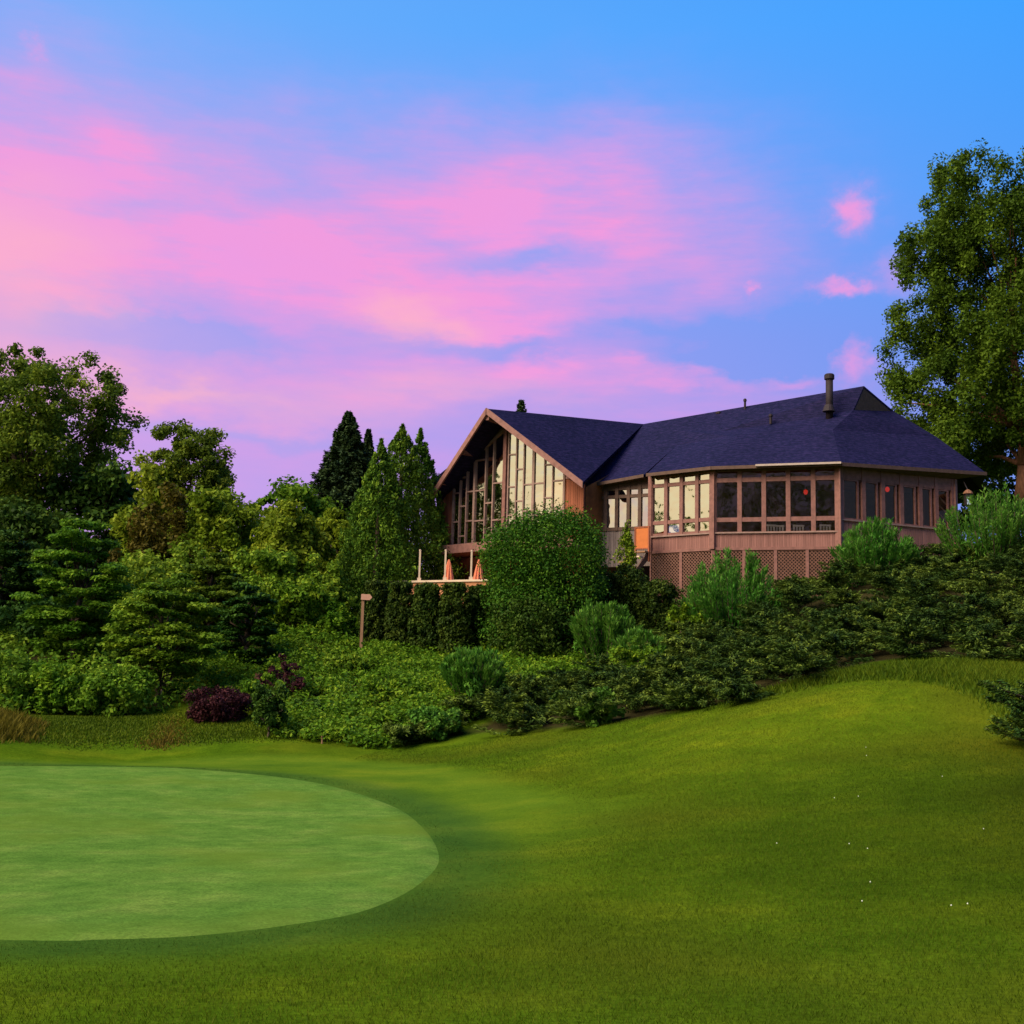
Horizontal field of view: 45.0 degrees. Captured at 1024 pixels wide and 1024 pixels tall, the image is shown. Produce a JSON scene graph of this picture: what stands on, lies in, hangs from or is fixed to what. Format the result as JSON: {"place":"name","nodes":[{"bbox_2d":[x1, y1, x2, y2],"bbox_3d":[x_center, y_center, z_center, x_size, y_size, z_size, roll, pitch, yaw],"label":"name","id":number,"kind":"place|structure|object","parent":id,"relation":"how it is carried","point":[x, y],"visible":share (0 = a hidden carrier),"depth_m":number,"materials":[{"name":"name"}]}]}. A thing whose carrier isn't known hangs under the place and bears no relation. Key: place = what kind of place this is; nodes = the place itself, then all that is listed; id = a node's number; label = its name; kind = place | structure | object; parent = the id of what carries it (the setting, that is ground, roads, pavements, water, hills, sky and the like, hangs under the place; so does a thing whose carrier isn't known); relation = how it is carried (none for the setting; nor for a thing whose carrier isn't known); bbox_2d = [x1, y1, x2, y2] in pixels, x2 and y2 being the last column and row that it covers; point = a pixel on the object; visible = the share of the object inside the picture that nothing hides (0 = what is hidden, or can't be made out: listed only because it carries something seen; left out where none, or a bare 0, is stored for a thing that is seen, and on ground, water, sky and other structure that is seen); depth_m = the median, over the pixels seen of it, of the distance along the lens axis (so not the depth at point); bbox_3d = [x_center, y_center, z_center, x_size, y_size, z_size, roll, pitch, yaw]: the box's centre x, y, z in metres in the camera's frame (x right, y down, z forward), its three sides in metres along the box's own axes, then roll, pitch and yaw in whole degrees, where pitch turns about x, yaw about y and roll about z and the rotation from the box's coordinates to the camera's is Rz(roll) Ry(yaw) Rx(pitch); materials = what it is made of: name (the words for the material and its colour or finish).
{"place":"outdoors","nodes":[
{"label":"outdoors","id":0,"kind":"place"},
{"bbox_2d":[0,705,51,743],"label":"fescue grass","id":1,"kind":"structure","parent":0,"point":[13,724],"depth_m":28.30,"materials":[{"name":"plant"}]},
{"bbox_2d":[135,715,198,750],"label":"fescue grass","id":2,"kind":"structure","parent":0,"point":[162,743],"depth_m":29.91,"materials":[{"name":"plant"}]},
{"bbox_2d":[20,710,382,750],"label":"meadow grass","id":3,"kind":"structure","parent":0,"point":[69,725],"depth_m":30.55,"materials":[{"name":"plant"}]},
{"bbox_2d":[0,569,1023,1023],"bbox_3d":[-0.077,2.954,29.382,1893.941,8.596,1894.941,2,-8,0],"label":"ground","id":4,"kind":"structure","parent":0,"point":[468,807],"depth_m":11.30,"materials":[{"name":"plant"}]},
{"bbox_2d":[0,647,40,711],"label":"shrub","id":5,"kind":"object","parent":4,"relation":"on","point":[22,670],"visible":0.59,"depth_m":34.13,"materials":[{"name":"green plant"}]},
{"bbox_2d":[0,528,53,639],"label":"layered tree","id":6,"kind":"object","parent":4,"relation":"on","point":[24,575],"visible":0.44,"depth_m":44.76,"materials":[{"name":"green plant"}]},
{"bbox_2d":[0,494,82,570],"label":"dark tree","id":7,"kind":"object","parent":4,"relation":"on","point":[37,527],"visible":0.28,"depth_m":55.20,"materials":[{"name":"green plant"}]},
{"bbox_2d":[9,656,90,714],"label":"shrub","id":8,"kind":"object","parent":4,"relation":"on","point":[48,681],"visible":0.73,"depth_m":33.64,"materials":[{"name":"green plant"}]},
{"bbox_2d":[0,593,123,648],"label":"shrub","id":9,"kind":"object","parent":4,"relation":"on","point":[8,617],"visible":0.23,"depth_m":42.15,"materials":[{"name":"green plant"}]},
{"bbox_2d":[9,517,138,663],"bbox_3d":[-14.378,2.716,40.574,3.915,5.095,3.483,2,-8,0],"label":"layered tree","id":10,"kind":"object","parent":4,"relation":"on","point":[80,617],"visible":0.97,"depth_m":39.98,"materials":[{"name":"green plant"}]},
{"bbox_2d":[0,342,149,525],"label":"broad tree","id":11,"kind":"object","parent":4,"relation":"on","point":[29,441],"visible":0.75,"depth_m":59.49,"materials":[{"name":"green plant"}]},
{"bbox_2d":[32,457,143,571],"bbox_3d":[-19.867,1.668,58.469,5.835,8.683,4.760,2,-8,0],"label":"dark tree","id":12,"kind":"object","parent":4,"relation":"on","point":[98,497],"visible":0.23,"depth_m":58.27,"materials":[{"name":"green plant"}]},
{"bbox_2d":[65,663,159,716],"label":"shrub","id":13,"kind":"object","parent":4,"relation":"on","point":[110,685],"visible":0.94,"depth_m":33.27,"materials":[{"name":"green plant"}]},
{"bbox_2d":[0,606,255,715],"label":"undergrowth","id":14,"kind":"object","parent":4,"relation":"on","point":[104,653],"visible":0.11,"depth_m":37.91,"materials":[{"name":"green plant"}]},
{"bbox_2d":[107,480,195,563],"bbox_3d":[-13.803,1.714,48.658,3.683,6.088,3.184,-4,-10,32],"label":"shrub","id":15,"kind":"object","parent":4,"relation":"on","point":[147,536],"visible":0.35,"depth_m":48.57,"materials":[{"name":"green plant"}]},
{"bbox_2d":[107,461,197,558],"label":"tree","id":16,"kind":"object","parent":4,"relation":"on","point":[149,473],"visible":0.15,"depth_m":52.99,"materials":[{"name":"green plant"}]},
{"bbox_2d":[97,573,227,704],"bbox_3d":[-9.903,3.739,35.407,3.657,4.048,3.104,2,-8,0],"label":"layered tree","id":17,"kind":"object","parent":4,"relation":"on","point":[149,601],"visible":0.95,"depth_m":34.85,"materials":[{"name":"green plant"}]},
{"bbox_2d":[107,540,227,627],"bbox_3d":[-12.396,2.873,44.505,4.274,3.831,3.987,2,-8,0],"label":"shrub","id":18,"kind":"object","parent":4,"relation":"on","point":[151,568],"visible":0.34,"depth_m":44.05,"materials":[{"name":"green plant"}]},
{"bbox_2d":[126,418,237,557],"bbox_3d":[-14.733,0.407,55.614,5.150,9.425,4.264,2,-8,0],"label":"loose tree","id":19,"kind":"object","parent":4,"relation":"on","point":[212,469],"visible":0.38,"depth_m":54.94,"materials":[{"name":"green plant"}]},
{"bbox_2d":[170,552,250,645],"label":"layered tree","id":20,"kind":"object","parent":4,"relation":"on","point":[211,568],"visible":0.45,"depth_m":40.60,"materials":[{"name":"green plant"}]},
{"bbox_2d":[164,486,263,597],"bbox_3d":[-11.515,1.725,49.236,4.881,5.596,4.357,2,-8,0],"label":"tree","id":21,"kind":"object","parent":4,"relation":"on","point":[223,518],"visible":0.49,"depth_m":48.32,"materials":[{"name":"green plant"}]},
{"bbox_2d":[183,685,253,723],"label":"shrub","id":22,"kind":"object","parent":4,"relation":"on","point":[225,705],"visible":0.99,"depth_m":32.04,"materials":[{"name":"purple plant"}]},
{"bbox_2d":[0,766,438,940],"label":"putting green","id":23,"kind":"object","parent":4,"relation":"on","point":[93,853],"visible":1,"depth_m":13.62,"materials":[{"name":"plant"}]},
{"bbox_2d":[1,762,471,950],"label":"fringe grass","id":24,"kind":"structure","parent":4,"relation":"on","point":[300,924],"depth_m":10.81,"materials":[{"name":"plant"}]},
{"bbox_2d":[213,582,278,664],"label":"layered tree","id":25,"kind":"object","parent":4,"relation":"on","point":[256,636],"visible":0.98,"depth_m":38.07,"materials":[{"name":"green plant"}]},
{"bbox_2d":[242,671,285,709],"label":"shrub","id":26,"kind":"object","parent":4,"relation":"on","point":[249,687],"visible":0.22,"depth_m":33.54,"materials":[{"name":"green plant"}]},
{"bbox_2d":[251,681,289,736],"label":"shrub","id":27,"kind":"object","parent":4,"relation":"on","point":[270,705],"visible":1,"depth_m":30.07,"materials":[{"name":"green plant"}]},
{"bbox_2d":[230,545,318,612],"bbox_3d":[-8.519,2.752,44.512,3.213,3.234,2.968,2,-8,0],"label":"shrub","id":28,"kind":"object","parent":4,"relation":"on","point":[275,565],"visible":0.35,"depth_m":43.88,"materials":[{"name":"green plant"}]},
{"bbox_2d":[254,653,308,698],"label":"shrub","id":29,"kind":"object","parent":4,"relation":"on","point":[299,683],"visible":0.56,"depth_m":34.70,"materials":[{"name":"purple plant"}]},
{"bbox_2d":[247,497,336,586],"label":"tree","id":30,"kind":"object","parent":4,"relation":"on","point":[281,521],"visible":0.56,"depth_m":47.25,"materials":[{"name":"green plant"}]},
{"bbox_2d":[252,574,331,632],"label":"shrub","id":31,"kind":"object","parent":4,"relation":"on","point":[294,604],"visible":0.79,"depth_m":41.46,"materials":[{"name":"green plant"}]},
{"bbox_2d":[245,474,349,569],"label":"tree","id":32,"kind":"object","parent":4,"relation":"on","point":[300,494],"visible":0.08,"depth_m":58.36,"materials":[{"name":"green plant"}]},
{"bbox_2d":[305,598,357,635],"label":"shrub","id":33,"kind":"object","parent":4,"relation":"on","point":[337,615],"visible":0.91,"depth_m":41.61,"materials":[{"name":"green plant"}]},
{"bbox_2d":[308,553,356,611],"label":"shrub","id":34,"kind":"object","parent":4,"relation":"on","point":[333,588],"visible":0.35,"depth_m":43.80,"materials":[{"name":"green plant"}]},
{"bbox_2d":[315,507,364,592],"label":"tree","id":35,"kind":"object","parent":4,"relation":"on","point":[333,518],"visible":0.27,"depth_m":52.00,"materials":[{"name":"green plant"}]},
{"bbox_2d":[319,651,368,671],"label":"shrub","id":36,"kind":"object","parent":4,"relation":"on","point":[338,659],"visible":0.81,"depth_m":37.29,"materials":[{"name":"green plant"}]},
{"bbox_2d":[302,410,386,527],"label":"conifer","id":37,"kind":"object","parent":4,"relation":"on","point":[344,467],"visible":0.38,"depth_m":61.12,"materials":[{"name":"plant"}]},
{"bbox_2d":[357,579,389,644],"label":"columnar shrub","id":38,"kind":"object","parent":4,"relation":"on","point":[378,591],"visible":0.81,"depth_m":41.20,"materials":[{"name":"green plant"}]},
{"bbox_2d":[327,438,421,615],"bbox_3d":[-5.553,1.410,50.578,4.782,9.061,4.568,-6,-11,41],"label":"conifer","id":39,"kind":"object","parent":4,"relation":"on","point":[371,503],"visible":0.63,"depth_m":49.82,"materials":[{"name":"green plant"}]},
{"bbox_2d":[362,677,431,700],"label":"shrub","id":40,"kind":"object","parent":4,"relation":"on","point":[371,685],"visible":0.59,"depth_m":33.69,"materials":[{"name":"green plant"}]},
{"bbox_2d":[382,580,415,647],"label":"columnar shrub","id":41,"kind":"object","parent":4,"relation":"on","point":[398,609],"visible":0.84,"depth_m":40.91,"materials":[{"name":"green plant"}]},
{"bbox_2d":[348,423,468,601],"bbox_3d":[-4.987,0.522,52.946,5.761,8.886,5.520,-6,-11,43],"label":"conifer","id":42,"kind":"object","parent":4,"relation":"on","point":[400,444],"visible":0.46,"depth_m":52.39,"materials":[{"name":"green plant"}]},
{"bbox_2d":[406,581,441,656],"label":"columnar shrub","id":43,"kind":"object","parent":4,"relation":"on","point":[425,605],"visible":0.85,"depth_m":40.57,"materials":[{"name":"green plant"}]},
{"bbox_2d":[380,427,468,579],"bbox_3d":[-4.154,0.487,53.933,4.078,8.624,4.187,-5,-11,39],"label":"conifer","id":44,"kind":"object","parent":4,"relation":"on","point":[424,453],"visible":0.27,"depth_m":53.70,"materials":[{"name":"green plant"}]},
{"bbox_2d":[189,612,668,749],"bbox_3d":[-4.029,4.633,36.562,15.594,4.277,13.683,-1,-9,18],"label":"weedy ground cover","id":45,"kind":"object","parent":4,"relation":"on","point":[344,716],"visible":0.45,"depth_m":35.91,"materials":[{"name":"green plant"}]},
{"bbox_2d":[408,704,460,741],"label":"shrub","id":46,"kind":"object","parent":4,"relation":"on","point":[430,713],"visible":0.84,"depth_m":29.80,"materials":[{"name":"green plant"}]},
{"bbox_2d":[433,582,475,655],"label":"columnar shrub","id":47,"kind":"object","parent":4,"relation":"on","point":[456,600],"visible":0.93,"depth_m":40.38,"materials":[{"name":"green plant"}]},
{"bbox_2d":[438,645,509,698],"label":"upright shrub","id":48,"kind":"object","parent":4,"relation":"on","point":[469,672],"visible":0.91,"depth_m":32.49,"materials":[{"name":"green plant"}]},
{"bbox_2d":[464,583,492,647],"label":"columnar shrub","id":49,"kind":"object","parent":4,"relation":"on","point":[475,591],"visible":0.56,"depth_m":41.00,"materials":[{"name":"green plant"}]},
{"bbox_2d":[480,590,574,661],"bbox_3d":[0.649,3.900,40.130,3.026,2.825,2.970,5,-9,-24],"label":"shrub","id":50,"kind":"object","parent":4,"relation":"on","point":[525,622],"visible":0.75,"depth_m":39.37,"materials":[{"name":"green plant"}]},
{"bbox_2d":[472,498,612,654],"bbox_3d":[1.069,2.596,41.621,4.927,6.243,4.443,2,-8,0],"label":"shrub","id":51,"kind":"object","parent":4,"relation":"on","point":[544,574],"visible":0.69,"depth_m":40.52,"materials":[{"name":"green plant"}]},
{"bbox_2d":[574,686,625,727],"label":"shrub","id":52,"kind":"object","parent":4,"relation":"on","point":[582,711],"visible":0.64,"depth_m":28.07,"materials":[{"name":"green plant"}]},
{"bbox_2d":[568,597,642,662],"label":"upright shrub","id":53,"kind":"object","parent":4,"relation":"on","point":[590,636],"visible":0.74,"depth_m":37.38,"materials":[{"name":"green plant"}]},
{"bbox_2d":[611,519,640,583],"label":"conifer tree","id":54,"kind":"object","parent":4,"relation":"on","point":[627,542],"visible":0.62,"depth_m":45.74,"materials":[{"name":"plant"}]},
{"bbox_2d":[608,562,651,627],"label":"shrub","id":55,"kind":"object","parent":4,"relation":"on","point":[625,593],"visible":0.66,"depth_m":41.73,"materials":[{"name":"green plant"}]},
{"bbox_2d":[618,551,647,569],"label":"steps","id":56,"kind":"structure","parent":4,"relation":"on","point":[644,560],"depth_m":48.27,"materials":[{"name":"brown wood"}]},
{"bbox_2d":[634,526,649,561],"bbox_3d":[5.140,1.273,48.755,0.671,1.402,0.090,-5,-10,36],"label":"screen panel","id":57,"kind":"object","parent":56,"relation":"on","point":[641,537],"visible":0.93,"depth_m":48.75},
{"bbox_2d":[608,636,662,679],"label":"shrub","id":58,"kind":"object","parent":4,"relation":"on","point":[633,658],"visible":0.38,"depth_m":33.59,"materials":[{"name":"green plant"}]},
{"bbox_2d":[611,626,667,656],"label":"upright shrub","id":59,"kind":"object","parent":4,"relation":"on","point":[648,637],"visible":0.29,"depth_m":36.11,"materials":[{"name":"green plant"}]},
{"bbox_2d":[632,576,684,640],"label":"shrub","id":60,"kind":"object","parent":4,"relation":"on","point":[656,607],"visible":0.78,"depth_m":40.66,"materials":[{"name":"green plant"}]},
{"bbox_2d":[665,602,705,636],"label":"shrub","id":61,"kind":"object","parent":4,"relation":"on","point":[680,615],"visible":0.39,"depth_m":39.86,"materials":[{"name":"green plant"}]},
{"bbox_2d":[372,539,1023,745],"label":"juniper ground cover","id":62,"kind":"object","parent":4,"relation":"on","point":[771,648],"visible":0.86,"depth_m":31.10,"materials":[{"name":"plant"}]},
{"bbox_2d":[416,373,986,605],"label":"clubhouse","id":63,"kind":"structure","parent":4,"relation":"on","point":[692,491],"depth_m":50.65},
{"bbox_2d":[451,485,458,544],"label":"window","id":64,"kind":"structure","parent":63,"relation":"in","point":[455,494],"depth_m":54.04,"materials":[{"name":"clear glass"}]},
{"bbox_2d":[457,475,465,543],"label":"window","id":65,"kind":"structure","parent":63,"relation":"in","point":[462,484],"depth_m":53.80,"materials":[{"name":"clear glass"}]},
{"bbox_2d":[464,465,473,543],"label":"window","id":66,"kind":"structure","parent":63,"relation":"in","point":[469,475],"depth_m":53.54,"materials":[{"name":"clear glass"}]},
{"bbox_2d":[471,448,485,542],"bbox_3d":[-1.405,-0.730,53.214,0.575,4.242,0.575,2,-8,0],"label":"window","id":67,"kind":"structure","parent":63,"relation":"in","point":[479,465],"depth_m":53.20,"materials":[{"name":"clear glass"}]},
{"bbox_2d":[483,439,492,541],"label":"window","id":68,"kind":"structure","parent":63,"relation":"in","point":[489,448],"depth_m":52.89,"materials":[{"name":"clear glass"}]},
{"bbox_2d":[490,429,503,541],"bbox_3d":[-0.607,-1.120,52.521,0.485,4.854,0.455,2,-8,0],"label":"window","id":69,"kind":"structure","parent":63,"relation":"in","point":[496,507],"depth_m":52.58,"materials":[{"name":"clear glass"}]},
{"bbox_2d":[506,432,515,536],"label":"window","id":70,"kind":"structure","parent":63,"relation":"in","point":[511,438],"depth_m":52.13,"materials":[{"name":"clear glass"}]},
{"bbox_2d":[514,438,523,540],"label":"window","id":71,"kind":"structure","parent":63,"relation":"in","point":[519,444],"depth_m":51.93,"materials":[{"name":"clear glass"}]},
{"bbox_2d":[522,444,531,523],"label":"window","id":72,"kind":"structure","parent":63,"relation":"in","point":[527,453],"depth_m":51.72,"materials":[{"name":"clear glass"}]},
{"bbox_2d":[531,450,543,521],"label":"window","id":73,"kind":"structure","parent":63,"relation":"in","point":[537,461],"depth_m":51.43,"materials":[{"name":"beige glass"}]},
{"bbox_2d":[543,459,551,513],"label":"window","id":74,"kind":"structure","parent":63,"relation":"in","point":[547,487],"depth_m":51.18,"materials":[{"name":"beige glass"}]},
{"bbox_2d":[551,465,562,532],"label":"window","id":75,"kind":"structure","parent":63,"relation":"in","point":[557,476],"depth_m":50.93,"materials":[{"name":"beige glass"}]},
{"bbox_2d":[603,484,614,530],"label":"window","id":76,"kind":"structure","parent":63,"relation":"in","point":[609,490],"depth_m":50.96,"materials":[{"name":"beige glass"}]},
{"bbox_2d":[614,483,626,530],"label":"window","id":77,"kind":"structure","parent":63,"relation":"in","point":[621,488],"depth_m":50.73,"materials":[{"name":"beige glass"}]},
{"bbox_2d":[626,481,637,529],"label":"window","id":78,"kind":"structure","parent":63,"relation":"in","point":[632,487],"depth_m":50.48,"materials":[{"name":"beige glass"}]},
{"bbox_2d":[638,480,647,526],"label":"window","id":79,"kind":"structure","parent":63,"relation":"in","point":[642,485],"depth_m":50.26,"materials":[{"name":"beige glass"}]},
{"bbox_2d":[652,475,663,535],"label":"window","id":80,"kind":"structure","parent":63,"relation":"in","point":[657,481],"depth_m":49.50,"materials":[{"name":"beige glass"}]},
{"bbox_2d":[664,473,678,534],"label":"window","id":81,"kind":"structure","parent":63,"relation":"in","point":[671,481],"depth_m":49.12,"materials":[{"name":"beige glass"}]},
{"bbox_2d":[679,472,694,533],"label":"window","id":82,"kind":"structure","parent":63,"relation":"in","point":[686,480],"depth_m":48.70,"materials":[{"name":"beige glass"}]},
{"bbox_2d":[695,470,708,532],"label":"window","id":83,"kind":"structure","parent":63,"relation":"in","point":[701,477],"depth_m":48.30,"materials":[{"name":"beige glass"}]},
{"bbox_2d":[737,468,761,531],"bbox_3d":[9.148,-0.435,47.600,0.920,2.512,0.140,-1,-9,17],"label":"window","id":84,"kind":"structure","parent":63,"relation":"in","point":[740,519],"depth_m":47.62,"materials":[{"name":"brown wood"}]},
{"bbox_2d":[761,468,785,531],"bbox_3d":[10.024,-0.451,47.331,0.914,2.512,0.140,-1,-9,17],"label":"window","id":85,"kind":"structure","parent":63,"relation":"in","point":[764,479],"depth_m":47.36,"materials":[{"name":"brown wood"}]},
{"bbox_2d":[786,467,810,530],"bbox_3d":[10.907,-0.468,47.059,0.933,2.512,0.140,-1,-9,17],"label":"window","id":86,"kind":"structure","parent":63,"relation":"in","point":[789,478],"depth_m":47.09,"materials":[{"name":"brown wood"}]},
{"bbox_2d":[811,466,834,530],"bbox_3d":[11.867,-0.486,46.765,1.075,2.512,0.140,-1,-9,17],"label":"window","id":87,"kind":"structure","parent":63,"relation":"in","point":[814,478],"depth_m":46.81,"materials":[{"name":"brown wood"}]},
{"bbox_2d":[843,466,861,520],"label":"window","id":88,"kind":"structure","parent":63,"relation":"in","point":[849,473],"depth_m":46.93,"materials":[{"name":"brown wood"}]},
{"bbox_2d":[860,469,880,520],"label":"window","id":89,"kind":"structure","parent":63,"relation":"in","point":[868,476],"depth_m":47.20,"materials":[{"name":"brown wood"}]},
{"bbox_2d":[879,471,899,523],"bbox_3d":[14.545,-0.526,47.591,0.905,2.054,0.140,5,-9,-23],"label":"window","id":90,"kind":"structure","parent":63,"relation":"in","point":[887,478],"depth_m":47.56,"materials":[{"name":"brown wood"}]},
{"bbox_2d":[898,473,918,525],"bbox_3d":[15.385,-0.452,47.946,0.925,2.054,0.140,5,-9,-23],"label":"window","id":91,"kind":"structure","parent":63,"relation":"in","point":[906,480],"depth_m":47.90,"materials":[{"name":"brown wood"}]},
{"bbox_2d":[916,475,934,527],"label":"window","id":92,"kind":"structure","parent":63,"relation":"in","point":[924,482],"depth_m":48.22,"materials":[{"name":"brown wood"}]},
{"bbox_2d":[933,477,953,528],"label":"window","id":93,"kind":"structure","parent":63,"relation":"in","point":[941,484],"depth_m":48.63,"materials":[{"name":"brown wood"}]},
{"bbox_2d":[675,547,792,641],"bbox_3d":[7.290,2.988,40.538,3.727,3.819,3.723,-1,-9,20],"label":"upright shrub","id":94,"kind":"object","parent":4,"relation":"on","point":[725,591],"visible":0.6,"depth_m":39.87,"materials":[{"name":"green plant"}]},
{"bbox_2d":[701,656,1023,718],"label":"tall grass","id":95,"kind":"structure","parent":4,"relation":"on","point":[966,673],"depth_m":26.02,"materials":[{"name":"plant"}]},
{"bbox_2d":[828,516,923,587],"bbox_3d":[12.477,1.529,42.267,3.094,2.837,3.165,2,-8,0],"label":"upright shrub","id":96,"kind":"object","parent":4,"relation":"on","point":[874,545],"visible":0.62,"depth_m":41.67,"materials":[{"name":"green plant"}]},
{"bbox_2d":[873,138,1023,500],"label":"maple tree","id":97,"kind":"object","parent":4,"relation":"on","point":[992,323],"visible":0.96,"depth_m":57.99,"materials":[{"name":"green plant"}]},
{"bbox_2d":[933,482,1023,561],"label":"upright shrub","id":98,"kind":"object","parent":4,"relation":"on","point":[1003,524],"visible":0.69,"depth_m":40.26,"materials":[{"name":"green plant"}]},
{"bbox_2d":[957,456,1023,535],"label":"tree","id":99,"kind":"object","parent":4,"relation":"on","point":[999,482],"visible":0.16,"depth_m":62.82,"materials":[{"name":"green plant"}]},
{"bbox_2d":[976,678,1023,743],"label":"spreading juniper","id":100,"kind":"object","parent":4,"relation":"on","point":[1016,706],"visible":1,"depth_m":18.85,"materials":[{"name":"green plant"}]},
{"bbox_2d":[0,0,1023,570],"label":"sky","id":101,"kind":"structure","parent":0,"point":[277,220],"materials":[{"name":"blue"}]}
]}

